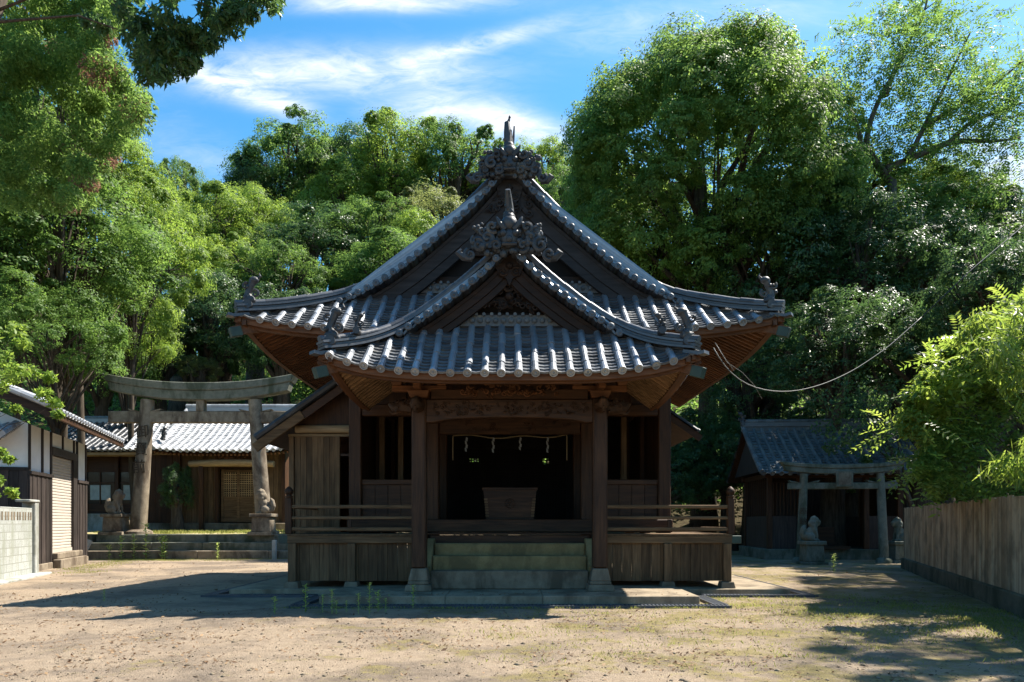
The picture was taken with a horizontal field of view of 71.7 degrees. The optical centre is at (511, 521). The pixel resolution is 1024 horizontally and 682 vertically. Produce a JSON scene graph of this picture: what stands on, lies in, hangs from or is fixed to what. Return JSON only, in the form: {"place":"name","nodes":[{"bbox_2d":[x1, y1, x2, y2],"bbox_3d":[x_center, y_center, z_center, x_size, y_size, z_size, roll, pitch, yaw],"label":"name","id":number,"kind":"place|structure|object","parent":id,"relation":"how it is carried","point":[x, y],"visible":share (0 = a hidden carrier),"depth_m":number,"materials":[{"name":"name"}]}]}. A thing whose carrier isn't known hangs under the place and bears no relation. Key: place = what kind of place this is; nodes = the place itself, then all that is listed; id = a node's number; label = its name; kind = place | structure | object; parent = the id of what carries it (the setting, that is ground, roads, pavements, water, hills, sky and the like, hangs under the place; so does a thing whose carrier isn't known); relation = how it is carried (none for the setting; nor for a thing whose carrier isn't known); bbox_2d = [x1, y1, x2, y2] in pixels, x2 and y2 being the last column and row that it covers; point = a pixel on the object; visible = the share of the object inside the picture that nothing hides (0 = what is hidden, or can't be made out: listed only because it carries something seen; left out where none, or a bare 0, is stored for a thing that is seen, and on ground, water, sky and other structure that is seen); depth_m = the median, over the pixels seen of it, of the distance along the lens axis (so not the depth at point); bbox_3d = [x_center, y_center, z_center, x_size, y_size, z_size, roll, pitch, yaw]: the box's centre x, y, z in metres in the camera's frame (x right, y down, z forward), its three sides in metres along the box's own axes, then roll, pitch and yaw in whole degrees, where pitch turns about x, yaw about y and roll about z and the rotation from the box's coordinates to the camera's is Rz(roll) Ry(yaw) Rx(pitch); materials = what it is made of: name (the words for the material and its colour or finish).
{"place":"outdoors","nodes":[
{"label":"outdoors","id":0,"kind":"place"},
{"bbox_2d":[157,461,195,529],"bbox_3d":[-16.627,-0.634,35.343,1.801,4.741,2.087,0,0,0],"label":"garden shrub","id":1,"kind":"object","parent":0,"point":[176,494],"visible":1,"depth_m":34.95,"materials":[{"name":"green plant"}]},
{"bbox_2d":[87,531,284,533],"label":"terrace","id":2,"kind":"structure","parent":0,"point":[89,532],"depth_m":31.38,"materials":[{"name":"soil"}]},
{"bbox_2d":[50,416,173,534],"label":"shrine office","id":3,"kind":"structure","parent":2,"relation":"on","point":[107,469],"depth_m":38.48,"materials":[{"name":"wood"}]},
{"bbox_2d":[87,472,114,503],"bbox_3d":[-22.350,-1.800,38.465,1.500,1.700,0.090,0,0,0],"label":"window","id":4,"kind":"structure","parent":3,"relation":"in","point":[101,486],"depth_m":38.48,"materials":[{"name":"grey glass"}]},
{"bbox_2d":[119,472,130,503],"bbox_3d":[-20.550,-1.800,38.465,1.500,1.700,0.090,0,0,0],"label":"window","id":5,"kind":"structure","parent":3,"relation":"in","point":[124,476],"depth_m":38.48,"materials":[{"name":"grey glass"}]},
{"bbox_2d":[98,489,129,534],"bbox_3d":[-16.950,-0.391,30.350,1.024,1.983,1.024,0,0,0],"label":"stone lion dog","id":6,"kind":"object","parent":2,"relation":"on","point":[116,520],"visible":0.99,"depth_m":30.09},
{"bbox_2d":[102,373,297,534],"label":"torii gate","id":7,"kind":"structure","parent":2,"relation":"on","point":[146,416],"depth_m":30.35,"materials":[{"name":"stone"}]},
{"bbox_2d":[122,404,295,530],"bbox_3d":[-15.300,-2.849,39.050,8.900,7.198,8.024,0,0,0],"label":"side shrine","id":8,"kind":"object","parent":2,"relation":"on","point":[216,459],"visible":0.56,"depth_m":36.49,"materials":[{"name":"brown wood"}]},
{"bbox_2d":[221,470,254,521],"bbox_3d":[-14.085,-1.300,36.640,1.770,2.700,0.400,0,0,0],"label":"lattice door","id":9,"kind":"structure","parent":8,"relation":"in","point":[237,490],"depth_m":36.46,"materials":[{"name":"brown wood"}]},
{"bbox_2d":[247,489,279,534],"bbox_3d":[-10.520,-0.391,30.000,1.024,1.983,1.024,0,0,0],"label":"stone lion dog","id":10,"kind":"object","parent":2,"relation":"on","point":[263,521],"visible":0.99,"depth_m":29.74},
{"bbox_2d":[0,313,1023,681],"bbox_3d":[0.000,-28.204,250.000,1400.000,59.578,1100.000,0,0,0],"label":"ground","id":11,"kind":"structure","parent":0,"point":[186,583],"depth_m":9.67,"materials":[{"name":"soil"}]},
{"bbox_2d":[0,499,51,584],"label":"block wall","id":12,"kind":"structure","parent":11,"relation":"on","point":[19,543],"depth_m":19.29,"materials":[{"name":"concrete"}]},
{"bbox_2d":[0,321,65,499],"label":"leafy shrub","id":13,"kind":"object","parent":11,"relation":"on","point":[15,376],"visible":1,"depth_m":15.35,"materials":[{"name":"green plant"}]},
{"bbox_2d":[0,104,78,311],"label":"yard tree","id":14,"kind":"object","parent":11,"relation":"on","point":[14,250],"visible":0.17,"depth_m":29.47,"materials":[{"name":"green plant"}]},
{"bbox_2d":[0,92,89,419],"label":"yard tree","id":15,"kind":"object","parent":11,"relation":"on","point":[17,415],"depth_m":32.31,"materials":[{"name":"green plant"}]},
{"bbox_2d":[0,385,124,570],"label":"storehouse","id":16,"kind":"structure","parent":11,"relation":"on","point":[48,469],"depth_m":22.83,"materials":[{"name":"white paint"}]},
{"bbox_2d":[0,265,132,435],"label":"yard tree","id":17,"kind":"object","parent":11,"relation":"on","point":[18,311],"visible":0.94,"depth_m":28.29,"materials":[{"name":"green plant"}]},
{"bbox_2d":[0,13,141,419],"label":"yard tree","id":18,"kind":"object","parent":11,"relation":"on","point":[60,269],"visible":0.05,"depth_m":29.18,"materials":[{"name":"green plant"}]},
{"bbox_2d":[0,0,158,216],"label":"conifer tree","id":19,"kind":"object","parent":11,"relation":"on","point":[118,96],"visible":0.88,"depth_m":19.38,"materials":[{"name":"green plant"}]},
{"bbox_2d":[0,169,178,437],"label":"yard tree","id":20,"kind":"object","parent":11,"relation":"on","point":[144,239],"visible":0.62,"depth_m":30.65,"materials":[{"name":"green plant"}]},
{"bbox_2d":[87,539,92,550],"bbox_3d":[-17.500,1.175,28.875,0.676,0.977,0.320,0,0,-40],"label":"leaning slab","id":21,"kind":"object","parent":11,"relation":"on","point":[89,542],"depth_m":28.90,"materials":[{"name":"stone"}]},
{"bbox_2d":[87,534,95,550],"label":"retaining wall","id":22,"kind":"structure","parent":11,"relation":"on","point":[92,537],"depth_m":29.97,"materials":[{"name":"grey stone"}]},
{"bbox_2d":[26,89,157,443],"bbox_3d":[-20.115,-9.161,32.846,5.823,21.704,6.618,0,0,36],"label":"yard tree","id":23,"kind":"object","parent":11,"relation":"on","point":[122,169],"visible":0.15,"depth_m":33.25,"materials":[{"name":"green plant"}]},
{"bbox_2d":[27,303,164,415],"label":"shade tree","id":24,"kind":"object","parent":11,"relation":"on","point":[102,397],"visible":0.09,"depth_m":46.49,"materials":[{"name":"green plant"}]},
{"bbox_2d":[117,536,124,558],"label":"weed","id":25,"kind":"object","parent":11,"relation":"on","point":[120,546],"visible":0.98,"depth_m":28.70,"materials":[{"name":"green plant"}]},
{"bbox_2d":[69,277,186,427],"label":"yard tree","id":26,"kind":"object","parent":11,"relation":"on","point":[158,355],"visible":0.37,"depth_m":40.29,"materials":[{"name":"green plant"}]},
{"bbox_2d":[65,160,217,501],"bbox_3d":[-21.047,-8.648,38.187,7.921,20.747,8.846,0,0,39],"label":"yard tree","id":27,"kind":"object","parent":11,"relation":"on","point":[164,197],"visible":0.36,"depth_m":38.40,"materials":[{"name":"green plant"}]},
{"bbox_2d":[0,0,286,90],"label":"overhanging tree","id":28,"kind":"object","parent":11,"relation":"on","point":[161,54],"visible":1,"depth_m":13.65,"materials":[{"name":"green plant"}]},
{"bbox_2d":[140,523,150,558],"bbox_3d":[-14.866,0.807,28.788,0.549,1.486,0.575,0,0,0],"label":"weed","id":29,"kind":"object","parent":11,"relation":"on","point":[146,525],"visible":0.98,"depth_m":28.80,"materials":[{"name":"green plant"}]},
{"bbox_2d":[105,157,209,410],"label":"hill tree","id":30,"kind":"object","parent":11,"relation":"on","point":[191,223],"visible":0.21,"depth_m":51.71,"materials":[{"name":"green plant"}]},
{"bbox_2d":[115,284,203,410],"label":"shade tree","id":31,"kind":"object","parent":11,"relation":"on","point":[171,369],"visible":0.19,"depth_m":49.55,"materials":[{"name":"green plant"}]},
{"bbox_2d":[158,535,167,558],"bbox_3d":[-14.126,1.060,28.616,0.575,0.980,0.619,0,0,0],"label":"weed","id":32,"kind":"object","parent":11,"relation":"on","point":[162,551],"visible":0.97,"depth_m":28.60,"materials":[{"name":"green plant"}]},
{"bbox_2d":[161,536,169,558],"bbox_3d":[-14.048,1.070,28.697,0.467,0.961,0.421,0,0,0],"label":"weed","id":33,"kind":"object","parent":11,"relation":"on","point":[164,545],"visible":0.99,"depth_m":28.70,"materials":[{"name":"green plant"}]},
{"bbox_2d":[159,155,210,410],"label":"hill tree","id":34,"kind":"object","parent":11,"relation":"on","point":[191,180],"visible":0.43,"depth_m":64.88,"materials":[{"name":"green plant"}]},
{"bbox_2d":[87,534,287,559],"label":"terrace steps","id":35,"kind":"structure","parent":11,"relation":"on","point":[204,547],"depth_m":29.40,"materials":[{"name":"stone"}]},
{"bbox_2d":[175,354,223,403],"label":"shade tree","id":36,"kind":"object","parent":11,"relation":"on","point":[194,370],"visible":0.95,"depth_m":47.53,"materials":[{"name":"green plant"}]},
{"bbox_2d":[152,264,264,403],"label":"shade tree","id":37,"kind":"object","parent":11,"relation":"on","point":[209,323],"visible":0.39,"depth_m":48.87,"materials":[{"name":"green plant"}]},
{"bbox_2d":[173,178,268,312],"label":"hill tree","id":38,"kind":"object","parent":11,"relation":"on","point":[216,188],"visible":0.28,"depth_m":59.70,"materials":[{"name":"green plant"}]},
{"bbox_2d":[163,227,284,403],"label":"hill tree","id":39,"kind":"object","parent":11,"relation":"on","point":[219,254],"visible":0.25,"depth_m":54.23,"materials":[{"name":"green plant"}]},
{"bbox_2d":[201,179,306,403],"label":"hill tree","id":40,"kind":"object","parent":11,"relation":"on","point":[256,196],"visible":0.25,"depth_m":63.95,"materials":[{"name":"green plant"}]},
{"bbox_2d":[213,155,302,398],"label":"hill tree","id":41,"kind":"object","parent":11,"relation":"on","point":[245,172],"visible":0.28,"depth_m":73.64,"materials":[{"name":"green plant"}]},
{"bbox_2d":[210,281,311,403],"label":"shade tree","id":42,"kind":"object","parent":11,"relation":"on","point":[270,365],"visible":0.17,"depth_m":48.62,"materials":[{"name":"green plant"}]},
{"bbox_2d":[272,540,276,559],"bbox_3d":[-9.640,1.210,28.730,0.160,0.880,0.140,0,0,0],"label":"stone post","id":43,"kind":"object","parent":11,"relation":"on","point":[274,549],"visible":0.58,"depth_m":28.66,"materials":[{"name":"stone"}]},
{"bbox_2d":[229,238,332,403],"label":"hill tree","id":44,"kind":"object","parent":11,"relation":"on","point":[280,273],"visible":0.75,"depth_m":52.79,"materials":[{"name":"green plant"}]},
{"bbox_2d":[216,103,360,393],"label":"hill tree","id":45,"kind":"object","parent":11,"relation":"on","point":[283,136],"visible":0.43,"depth_m":73.58,"materials":[{"name":"green plant"}]},
{"bbox_2d":[301,583,311,611],"bbox_3d":[-3.506,1.306,12.036,0.214,0.488,0.237,0,0,-7],"label":"weed","id":46,"kind":"object","parent":11,"relation":"on","point":[303,591],"visible":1,"depth_m":12.02,"materials":[{"name":"green plant"}]},
{"bbox_2d":[292,287,326,395],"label":"shade tree","id":47,"kind":"object","parent":11,"relation":"on","point":[317,290],"visible":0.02,"depth_m":50.43,"materials":[{"name":"green plant"}]},
{"bbox_2d":[248,200,376,391],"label":"hill tree","id":48,"kind":"object","parent":11,"relation":"on","point":[305,238],"visible":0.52,"depth_m":57.79,"materials":[{"name":"green plant"}]},
{"bbox_2d":[283,154,399,287],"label":"hill tree","id":49,"kind":"object","parent":11,"relation":"on","point":[322,186],"visible":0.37,"depth_m":71.05,"materials":[{"name":"green plant"}]},
{"bbox_2d":[282,118,404,285],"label":"hill tree","id":50,"kind":"object","parent":11,"relation":"on","point":[345,139],"visible":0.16,"depth_m":75.84,"materials":[{"name":"green plant"}]},
{"bbox_2d":[316,190,419,278],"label":"hill tree","id":51,"kind":"object","parent":11,"relation":"on","point":[365,210],"visible":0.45,"depth_m":59.37,"materials":[{"name":"green plant"}]},
{"bbox_2d":[366,582,372,613],"bbox_3d":[-2.372,1.278,11.795,0.201,0.545,0.211,0,0,38],"label":"weed","id":52,"kind":"object","parent":11,"relation":"on","point":[370,583],"visible":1,"depth_m":11.80,"materials":[{"name":"green plant"}]},
{"bbox_2d":[323,224,416,289],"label":"hill tree","id":53,"kind":"object","parent":11,"relation":"on","point":[368,256],"visible":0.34,"depth_m":53.36,"materials":[{"name":"green plant"}]},
{"bbox_2d":[374,590,382,610],"bbox_3d":[-2.301,1.365,12.140,0.234,0.370,0.217,0,0,31],"label":"weed","id":54,"kind":"object","parent":11,"relation":"on","point":[378,599],"visible":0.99,"depth_m":12.14,"materials":[{"name":"green plant"}]},
{"bbox_2d":[365,206,436,259],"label":"hill tree","id":55,"kind":"object","parent":11,"relation":"on","point":[414,227],"visible":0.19,"depth_m":57.48,"materials":[{"name":"green plant"}]},
{"bbox_2d":[332,106,470,225],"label":"hill tree","id":56,"kind":"object","parent":11,"relation":"on","point":[386,177],"visible":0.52,"depth_m":72.46,"materials":[{"name":"green plant"}]},
{"bbox_2d":[387,178,464,235],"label":"hill tree","id":57,"kind":"object","parent":11,"relation":"on","point":[448,202],"visible":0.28,"depth_m":62.82,"materials":[{"name":"green plant"}]},
{"bbox_2d":[396,113,497,220],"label":"hill tree","id":58,"kind":"object","parent":11,"relation":"on","point":[449,156],"visible":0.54,"depth_m":71.18,"materials":[{"name":"green plant"}]},
{"bbox_2d":[0,312,911,510],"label":"undergrowth","id":59,"kind":"object","parent":11,"relation":"on","point":[693,404],"visible":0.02,"depth_m":60.75,"materials":[{"name":"green plant"}]},
{"bbox_2d":[460,137,521,199],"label":"hill tree","id":60,"kind":"object","parent":11,"relation":"on","point":[498,141],"visible":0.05,"depth_m":73.38,"materials":[{"name":"green plant"}]},
{"bbox_2d":[229,566,789,603],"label":"stone platform","id":61,"kind":"structure","parent":11,"relation":"on","point":[647,592],"depth_m":13.88,"materials":[{"name":"stone"}]},
{"bbox_2d":[226,115,792,591],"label":"shrine hall","id":62,"kind":"structure","parent":61,"relation":"on","point":[510,297],"depth_m":15.34,"materials":[{"name":"wood"}]},
{"bbox_2d":[482,487,537,518],"bbox_3d":[-0.050,-0.420,17.200,1.320,0.760,0.660,0,0,0],"label":"offering box","id":63,"kind":"object","parent":62,"relation":"on","point":[509,502],"visible":0.99,"depth_m":16.90,"materials":[{"name":"brown wood"}]},
{"bbox_2d":[452,435,567,459],"bbox_3d":[-0.050,-1.762,16.878,2.748,0.624,0.076,0,0,0],"label":"sacred rope","id":64,"kind":"object","parent":62,"relation":"hanging from","point":[520,436],"visible":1,"depth_m":16.89,"materials":[{"name":"fabric"}]},
{"bbox_2d":[451,442,569,518],"bbox_3d":[-0.050,-1.235,21.555,3.600,2.330,0.110,0,0,0],"label":"lattice door","id":65,"kind":"structure","parent":62,"relation":"in","point":[510,446],"depth_m":21.55,"materials":[{"name":"wood"}]},
{"bbox_2d":[715,343,761,398],"bbox_3d":[4.439,-2.853,13.494,1.810,0.823,0.232,0,0,-44],"label":"loose wire","id":66,"kind":"object","parent":62,"relation":"hanging from","point":[736,368],"visible":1,"depth_m":13.11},
{"bbox_2d":[426,538,592,588],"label":"stone steps","id":67,"kind":"structure","parent":61,"relation":"on","point":[509,565],"depth_m":14.86,"materials":[{"name":"stone"}]},
{"bbox_2d":[200,575,818,607],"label":"stone platform","id":68,"kind":"structure","parent":11,"relation":"on","point":[711,602],"depth_m":12.96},
{"bbox_2d":[0,561,1022,681],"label":"fallen leaves","id":69,"kind":"object","parent":11,"relation":"on","point":[444,649],"visible":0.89,"depth_m":9.61,"materials":[{"name":"brown plant"}]},
{"bbox_2d":[0,609,1023,681],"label":"gravel","id":70,"kind":"structure","parent":11,"relation":"on","point":[517,663],"depth_m":8.38,"materials":[{"name":"gravel"}]},
{"bbox_2d":[51,529,1023,671],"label":"grass","id":71,"kind":"structure","parent":11,"relation":"on","point":[904,605],"depth_m":11.36,"materials":[{"name":"plant"}]},
{"bbox_2d":[515,134,580,204],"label":"hill tree","id":72,"kind":"object","parent":11,"relation":"on","point":[545,150],"visible":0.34,"depth_m":85.88,"materials":[{"name":"green plant"}]},
{"bbox_2d":[535,162,573,208],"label":"hill tree","id":73,"kind":"object","parent":11,"relation":"on","point":[558,186],"visible":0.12,"depth_m":77.70,"materials":[{"name":"green plant"}]},
{"bbox_2d":[563,145,735,287],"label":"camphor tree","id":74,"kind":"object","parent":11,"relation":"on","point":[666,280],"visible":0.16,"depth_m":40.09,"materials":[{"name":"green plant"}]},
{"bbox_2d":[671,423,724,511],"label":"dark tree","id":75,"kind":"object","parent":11,"relation":"on","point":[683,461],"visible":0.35,"depth_m":34.63,"materials":[{"name":"green plant"}]},
{"bbox_2d":[555,2,879,526],"bbox_3d":[10.827,-13.239,39.747,17.227,27.560,18.709,0,0,0],"label":"camphor tree","id":76,"kind":"object","parent":11,"relation":"on","point":[677,97],"visible":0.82,"depth_m":34.37,"materials":[{"name":"green plant"}]},
{"bbox_2d":[671,399,768,550],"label":"dark tree","id":77,"kind":"object","parent":11,"relation":"on","point":[725,428],"visible":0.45,"depth_m":35.63,"materials":[{"name":"green plant"}]},
{"bbox_2d":[697,292,812,548],"bbox_3d":[12.319,-5.192,37.177,7.881,13.676,6.758,0,0,0],"label":"dark tree","id":78,"kind":"object","parent":11,"relation":"on","point":[736,391],"visible":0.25,"depth_m":36.10,"materials":[{"name":"green plant"}]},
{"bbox_2d":[672,169,866,418],"bbox_3d":[13.997,-8.825,38.297,9.942,19.933,10.446,0,0,43],"label":"broadleaf tree","id":79,"kind":"object","parent":11,"relation":"on","point":[749,285],"visible":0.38,"depth_m":35.45,"materials":[{"name":"green plant"}]},
{"bbox_2d":[795,516,828,564],"bbox_3d":[10.747,0.702,25.400,0.851,1.796,0.845,0,0,0],"label":"stone lion dog","id":80,"kind":"object","parent":11,"relation":"on","point":[811,548],"visible":0.99,"depth_m":25.18},
{"bbox_2d":[716,392,909,498],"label":"dark tree","id":81,"kind":"object","parent":11,"relation":"on","point":[806,414],"visible":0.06,"depth_m":34.90,"materials":[{"name":"green plant"}]},
{"bbox_2d":[726,412,918,559],"bbox_3d":[13.072,-1.501,30.346,6.713,6.502,5.963,0,0,4],"label":"shrine","id":82,"kind":"object","parent":11,"relation":"on","point":[765,447],"visible":0.6,"depth_m":29.35,"materials":[{"name":"brown wood"}]},
{"bbox_2d":[744,283,937,545],"bbox_3d":[13.993,-4.109,30.468,7.182,11.678,7.546,0,0,-45],"label":"dark tree","id":83,"kind":"object","parent":11,"relation":"on","point":[823,365],"visible":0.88,"depth_m":29.49,"materials":[{"name":"green plant"}]},
{"bbox_2d":[779,460,905,563],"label":"torii gate","id":84,"kind":"structure","parent":11,"relation":"on","point":[844,473],"depth_m":26.22,"materials":[{"name":"grey stone"}]},
{"bbox_2d":[803,372,914,506],"bbox_3d":[13.868,-1.998,27.006,5.206,7.386,2.188,0,0,-7],"label":"shade shrub","id":85,"kind":"object","parent":11,"relation":"on","point":[866,458],"visible":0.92,"depth_m":26.80,"materials":[{"name":"green plant"}]},
{"bbox_2d":[769,185,967,516],"bbox_3d":[17.394,-7.414,35.823,9.201,18.326,9.056,0,0,0],"label":"dark tree","id":86,"kind":"object","parent":11,"relation":"on","point":[868,266],"visible":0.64,"depth_m":34.00,"materials":[{"name":"green plant"}]},
{"bbox_2d":[822,143,915,412],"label":"hill tree","id":87,"kind":"object","parent":11,"relation":"on","point":[881,155],"visible":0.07,"depth_m":39.68,"materials":[{"name":"green plant"}]},
{"bbox_2d":[888,517,903,562],"bbox_3d":[14.553,0.722,26.600,0.852,1.756,0.845,0,0,0],"label":"stone lion dog","id":88,"kind":"object","parent":11,"relation":"on","point":[896,548],"visible":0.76,"depth_m":26.45},
{"bbox_2d":[836,284,975,506],"bbox_3d":[16.584,-4.114,29.093,7.088,11.141,5.869,0,0,-36],"label":"dark tree","id":89,"kind":"object","parent":11,"relation":"on","point":[872,350],"visible":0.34,"depth_m":28.30,"materials":[{"name":"green plant"}]},
{"bbox_2d":[802,0,1023,527],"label":"feathery tree","id":90,"kind":"object","parent":11,"relation":"on","point":[972,97],"visible":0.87,"depth_m":38.16,"materials":[{"name":"green plant"}]},
{"bbox_2d":[841,172,1023,503],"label":"dark tree","id":91,"kind":"object","parent":11,"relation":"on","point":[937,202],"visible":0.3,"depth_m":35.09,"materials":[{"name":"green plant"}]},
{"bbox_2d":[850,283,1023,517],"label":"sunny shrub","id":92,"kind":"object","parent":11,"relation":"on","point":[936,347],"visible":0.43,"depth_m":13.41,"materials":[{"name":"green plant"}]},
{"bbox_2d":[869,396,1023,503],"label":"dark tree","id":93,"kind":"object","parent":11,"relation":"on","point":[946,501],"visible":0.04,"depth_m":33.35,"materials":[{"name":"green plant"}]},
{"bbox_2d":[883,149,1015,290],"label":"hill tree","id":94,"kind":"object","parent":11,"relation":"on","point":[926,282],"visible":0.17,"depth_m":40.85,"materials":[{"name":"green plant"}]},
{"bbox_2d":[892,403,1023,503],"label":"evergreen bush","id":95,"kind":"object","parent":11,"relation":"on","point":[947,488],"visible":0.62,"depth_m":13.45,"materials":[{"name":"green plant"}]},
{"bbox_2d":[893,295,1023,456],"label":"bright bush","id":96,"kind":"object","parent":11,"relation":"on","point":[926,395],"visible":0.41,"depth_m":13.57,"materials":[{"name":"green plant"}]},
{"bbox_2d":[901,495,1023,618],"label":"board fence","id":97,"kind":"object","parent":11,"relation":"on","point":[973,549],"visible":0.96,"depth_m":14.42,"materials":[{"name":"brown wood"}]},
{"bbox_2d":[905,220,1023,498],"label":"dark tree","id":98,"kind":"object","parent":11,"relation":"on","point":[967,301],"visible":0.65,"depth_m":25.38,"materials":[{"name":"green plant"}]},
{"bbox_2d":[917,172,1023,482],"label":"dark tree","id":99,"kind":"object","parent":11,"relation":"on","point":[986,205],"visible":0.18,"depth_m":38.55,"materials":[{"name":"green plant"}]},
{"bbox_2d":[951,305,1023,491],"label":"bamboo clump","id":100,"kind":"object","parent":11,"relation":"on","point":[983,336],"visible":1,"depth_m":11.40,"materials":[{"name":"green plant"}]},
{"bbox_2d":[970,188,1023,456],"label":"dark tree","id":101,"kind":"object","parent":11,"relation":"on","point":[1016,199],"visible":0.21,"depth_m":35.87,"materials":[{"name":"green plant"}]},
{"bbox_2d":[6,0,1023,317],"label":"sky","id":102,"kind":"structure","parent":0,"point":[482,62],"materials":[{"name":"blue"}]},
{"bbox_2d":[921,225,1023,316],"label":"taut cable","id":103,"kind":"object","parent":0,"point":[972,269],"visible":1,"depth_m":15.19,"materials":[{"name":"black metal"}]},
{"bbox_2d":[713,317,921,391],"bbox_3d":[6.133,-3.355,13.840,5.229,1.828,0.094,0,0,-21],"label":"sagging cable","id":104,"kind":"object","parent":103,"relation":"hanging from","point":[817,385],"visible":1,"depth_m":13.67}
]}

